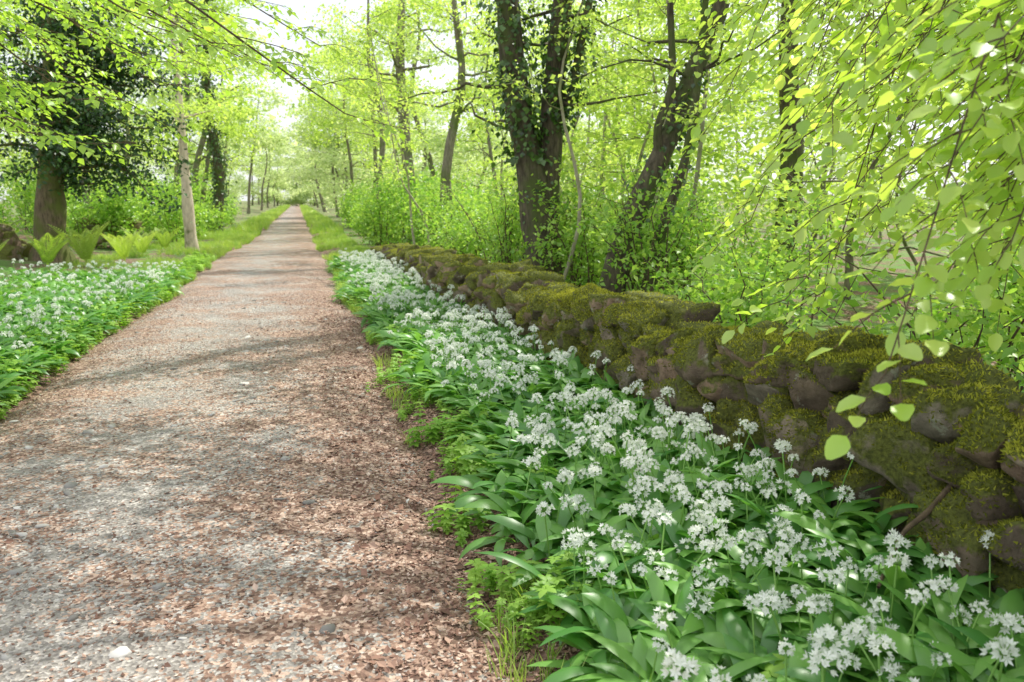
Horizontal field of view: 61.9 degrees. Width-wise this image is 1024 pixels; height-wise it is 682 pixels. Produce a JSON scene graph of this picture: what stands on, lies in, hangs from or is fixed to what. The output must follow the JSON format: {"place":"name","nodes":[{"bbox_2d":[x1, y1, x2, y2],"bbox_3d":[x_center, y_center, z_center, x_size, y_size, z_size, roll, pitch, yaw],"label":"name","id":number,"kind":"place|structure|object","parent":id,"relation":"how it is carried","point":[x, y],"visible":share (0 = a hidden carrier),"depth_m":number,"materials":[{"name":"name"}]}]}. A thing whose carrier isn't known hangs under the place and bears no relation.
{"place":"outdoors","nodes":[
{"label":"outdoors","id":0,"kind":"place"},
{"bbox_2d":[0,205,517,681],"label":"gravel path","id":1,"kind":"structure","parent":0,"point":[281,255],"depth_m":4.18,"materials":[{"name":"beige gravel"}]},
{"bbox_2d":[0,299,480,681],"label":"pebbles","id":2,"kind":"object","parent":1,"relation":"on","point":[120,651],"visible":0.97,"depth_m":4.13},
{"bbox_2d":[0,198,1023,681],"bbox_3d":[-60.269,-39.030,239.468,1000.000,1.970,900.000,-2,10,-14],"label":"ground","id":3,"kind":"structure","parent":0,"point":[898,264],"depth_m":12.37,"materials":[{"name":"green plant"}]},
{"bbox_2d":[0,106,24,228],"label":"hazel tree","id":4,"kind":"object","parent":3,"relation":"on","point":[12,204],"visible":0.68,"depth_m":16.60,"materials":[{"name":"green plant"}]},
{"bbox_2d":[19,229,68,267],"bbox_3d":[-9.509,-1.881,17.384,0.952,0.799,0.967,-2,10,-14],"label":"fern","id":5,"kind":"object","parent":3,"relation":"on","point":[49,255],"visible":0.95,"depth_m":17.30,"materials":[{"name":"green plant"}]},
{"bbox_2d":[0,217,142,260],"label":"ruined stone bank","id":6,"kind":"structure","parent":3,"relation":"on","point":[16,247],"depth_m":18.76,"materials":[{"name":"stone"}]},
{"bbox_2d":[47,221,109,261],"bbox_3d":[-9.348,-2.136,18.508,1.362,1.004,1.131,-2,10,-14],"label":"fern","id":7,"kind":"object","parent":3,"relation":"on","point":[86,253],"visible":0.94,"depth_m":18.43,"materials":[{"name":"green plant"}]},
{"bbox_2d":[0,258,196,405],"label":"wild garlic","id":8,"kind":"object","parent":3,"relation":"on","point":[30,314],"visible":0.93,"depth_m":10.68,"materials":[{"name":"green plant"}]},
{"bbox_2d":[0,0,221,263],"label":"holly tree","id":9,"kind":"object","parent":3,"relation":"on","point":[55,165],"visible":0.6,"depth_m":18.54,"materials":[{"name":"green plant"}]},
{"bbox_2d":[100,228,142,260],"bbox_3d":[-9.176,-2.267,20.071,1.139,0.853,0.960,-2,10,-14],"label":"fern","id":10,"kind":"object","parent":3,"relation":"on","point":[119,246],"visible":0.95,"depth_m":19.99,"materials":[{"name":"green plant"}]},
{"bbox_2d":[120,226,160,254],"bbox_3d":[-9.425,-2.534,21.770,1.088,0.787,0.900,-2,10,-14],"label":"fern","id":11,"kind":"object","parent":3,"relation":"on","point":[143,246],"visible":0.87,"depth_m":21.69,"materials":[{"name":"green plant"}]},
{"bbox_2d":[150,227,181,248],"bbox_3d":[-9.789,-2.903,24.234,0.855,0.690,0.874,-2,10,-14],"label":"fern","id":12,"kind":"object","parent":3,"relation":"on","point":[164,242],"visible":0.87,"depth_m":24.14,"materials":[{"name":"green plant"}]},
{"bbox_2d":[112,0,240,249],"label":"birch tree","id":13,"kind":"object","parent":3,"relation":"on","point":[190,235],"visible":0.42,"depth_m":24.60,"materials":[{"name":"green plant"}]},
{"bbox_2d":[133,0,292,229],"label":"ivy clad tree","id":14,"kind":"object","parent":3,"relation":"on","point":[216,172],"visible":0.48,"depth_m":38.09,"materials":[{"name":"green plant"}]},
{"bbox_2d":[0,0,428,164],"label":"beech tree","id":15,"kind":"object","parent":3,"relation":"on","point":[215,20],"visible":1,"depth_m":6.79,"materials":[{"name":"green plant"}]},
{"bbox_2d":[0,152,508,250],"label":"understory shrubs","id":16,"kind":"object","parent":3,"relation":"on","point":[364,214],"visible":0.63,"depth_m":25.16,"materials":[{"name":"green plant"}]},
{"bbox_2d":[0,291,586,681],"bbox_3d":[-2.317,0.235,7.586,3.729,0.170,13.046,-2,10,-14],"label":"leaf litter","id":17,"kind":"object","parent":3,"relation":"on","point":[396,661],"visible":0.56,"depth_m":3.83,"materials":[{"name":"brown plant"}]},
{"bbox_2d":[0,204,659,681],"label":"grass verge","id":18,"kind":"object","parent":3,"relation":"on","point":[226,240],"depth_m":20.66,"materials":[{"name":"green plant"}]},
{"bbox_2d":[287,0,431,204],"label":"ash tree","id":19,"kind":"object","parent":3,"relation":"on","point":[382,149],"visible":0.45,"depth_m":34.37,"materials":[{"name":"green plant"}]},
{"bbox_2d":[322,39,434,242],"bbox_3d":[-2.538,-3.543,16.738,2.194,4.718,2.129,-2,10,-14],"label":"sapling","id":20,"kind":"object","parent":3,"relation":"on","point":[391,135],"visible":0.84,"depth_m":16.70,"materials":[{"name":"green plant"}]},
{"bbox_2d":[341,17,435,243],"bbox_3d":[-2.889,-4.561,19.906,2.111,5.703,1.951,-2,10,-14],"label":"sapling","id":21,"kind":"object","parent":3,"relation":"on","point":[363,90],"visible":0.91,"depth_m":19.66,"materials":[{"name":"green plant"}]},
{"bbox_2d":[294,0,483,243],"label":"ash tree","id":22,"kind":"object","parent":3,"relation":"on","point":[399,76],"visible":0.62,"depth_m":26.61,"materials":[{"name":"green plant"}]},
{"bbox_2d":[0,250,788,680],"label":"hedgerow herbs","id":23,"kind":"object","parent":3,"relation":"on","point":[544,584],"visible":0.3,"depth_m":4.65,"materials":[{"name":"green plant"}]},
{"bbox_2d":[0,0,894,215],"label":"distant woodland","id":24,"kind":"object","parent":3,"relation":"on","point":[313,173],"visible":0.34,"depth_m":70.48,"materials":[{"name":"green plant"}]},
{"bbox_2d":[329,0,572,246],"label":"ash tree","id":25,"kind":"object","parent":3,"relation":"on","point":[449,146],"visible":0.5,"depth_m":21.23,"materials":[{"name":"green plant"}]},
{"bbox_2d":[448,109,539,205],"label":"sapling","id":26,"kind":"object","parent":3,"relation":"on","point":[481,124],"visible":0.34,"depth_m":19.53,"materials":[{"name":"green plant"}]},
{"bbox_2d":[0,0,1023,298],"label":"woodland","id":27,"kind":"object","parent":3,"relation":"on","point":[748,110],"visible":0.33,"depth_m":18.78,"materials":[{"name":"green plant"}]},
{"bbox_2d":[456,0,569,200],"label":"sapling","id":28,"kind":"object","parent":3,"relation":"on","point":[487,43],"visible":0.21,"depth_m":15.01,"materials":[{"name":"green plant"}]},
{"bbox_2d":[362,0,715,279],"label":"ivy clad tree","id":29,"kind":"object","parent":3,"relation":"on","point":[533,147],"visible":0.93,"depth_m":11.42,"materials":[{"name":"green plant"}]},
{"bbox_2d":[475,0,606,281],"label":"sapling","id":30,"kind":"object","parent":3,"relation":"on","point":[572,164],"visible":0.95,"depth_m":11.12,"materials":[{"name":"green plant"}]},
{"bbox_2d":[513,25,599,202],"bbox_3d":[0.964,-4.417,19.579,2.150,5.466,1.799,4,10,23],"label":"sapling","id":31,"kind":"object","parent":3,"relation":"on","point":[545,35],"visible":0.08,"depth_m":19.35,"materials":[{"name":"green plant"}]},
{"bbox_2d":[506,71,610,211],"bbox_3d":[0.987,-3.848,18.380,2.187,4.675,2.176,-2,10,-14],"label":"sapling","id":32,"kind":"object","parent":3,"relation":"on","point":[566,144],"visible":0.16,"depth_m":17.98,"materials":[{"name":"green plant"}]},
{"bbox_2d":[532,66,634,274],"bbox_3d":[1.080,-3.361,13.891,2.016,5.138,2.086,5,11,28],"label":"sapling","id":33,"kind":"object","parent":3,"relation":"on","point":[590,167],"visible":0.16,"depth_m":13.69,"materials":[{"name":"green plant"}]},
{"bbox_2d":[535,46,638,208],"bbox_3d":[1.727,-3.931,18.510,2.411,4.816,2.074,-2,10,-14],"label":"sapling","id":34,"kind":"object","parent":3,"relation":"on","point":[625,83],"visible":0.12,"depth_m":18.36,"materials":[{"name":"green plant"}]},
{"bbox_2d":[569,16,655,215],"bbox_3d":[1.595,-3.228,14.767,2.065,4.619,1.842,-2,10,-14],"label":"sapling","id":35,"kind":"object","parent":3,"relation":"on","point":[609,125],"visible":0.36,"depth_m":14.42,"materials":[{"name":"green plant"}]},
{"bbox_2d":[569,14,661,257],"bbox_3d":[1.681,-3.542,15.486,2.283,4.937,1.760,-2,10,-14],"label":"sapling","id":36,"kind":"object","parent":3,"relation":"on","point":[604,130],"visible":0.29,"depth_m":15.15,"materials":[{"name":"green plant"}]},
{"bbox_2d":[575,0,694,289],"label":"sapling","id":37,"kind":"object","parent":3,"relation":"on","point":[657,9],"visible":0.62,"depth_m":10.16,"materials":[{"name":"green plant"}]},
{"bbox_2d":[591,0,712,193],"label":"sapling","id":38,"kind":"object","parent":3,"relation":"on","point":[654,77],"visible":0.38,"depth_m":13.15,"materials":[{"name":"green plant"}]},
{"bbox_2d":[324,248,1023,681],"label":"wild garlic","id":39,"kind":"object","parent":3,"relation":"on","point":[746,568],"visible":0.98,"depth_m":3.19,"materials":[{"name":"green plant"}]},
{"bbox_2d":[548,0,813,293],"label":"leaning tree","id":40,"kind":"object","parent":3,"relation":"on","point":[682,103],"visible":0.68,"depth_m":9.42,"materials":[{"name":"green plant"}]},
{"bbox_2d":[370,243,1023,599],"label":"dry stone wall","id":41,"kind":"structure","parent":3,"relation":"on","point":[961,430],"depth_m":3.72,"materials":[{"name":"stone"}]},
{"bbox_2d":[876,484,953,588],"bbox_3d":[1.433,0.575,2.936,0.725,0.355,0.071,-7,12,-37],"label":"fallen stick","id":42,"kind":"object","parent":41,"relation":"on","point":[923,515],"visible":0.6,"depth_m":2.94,"materials":[{"name":"brown wood"}]},
{"bbox_2d":[646,0,760,291],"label":"sapling","id":43,"kind":"object","parent":3,"relation":"on","point":[700,147],"visible":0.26,"depth_m":10.39,"materials":[{"name":"green plant"}]},
{"bbox_2d":[394,144,1023,391],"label":"hawthorn shrubs","id":44,"kind":"object","parent":3,"relation":"on","point":[493,234],"visible":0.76,"depth_m":8.79,"materials":[{"name":"green plant"}]},
{"bbox_2d":[768,0,802,278],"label":"canopy trees","id":45,"kind":"object","parent":3,"relation":"on","point":[793,158],"visible":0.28,"depth_m":13.49,"materials":[{"name":"green plant"}]},
{"bbox_2d":[652,0,1023,459],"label":"beech tree","id":46,"kind":"object","parent":3,"relation":"on","point":[993,42],"visible":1,"depth_m":2.66,"materials":[{"name":"green plant"}]},
{"bbox_2d":[0,0,1023,200],"label":"sky","id":47,"kind":"structure","parent":0,"point":[297,7],"materials":[{"name":"white"}]}
]}

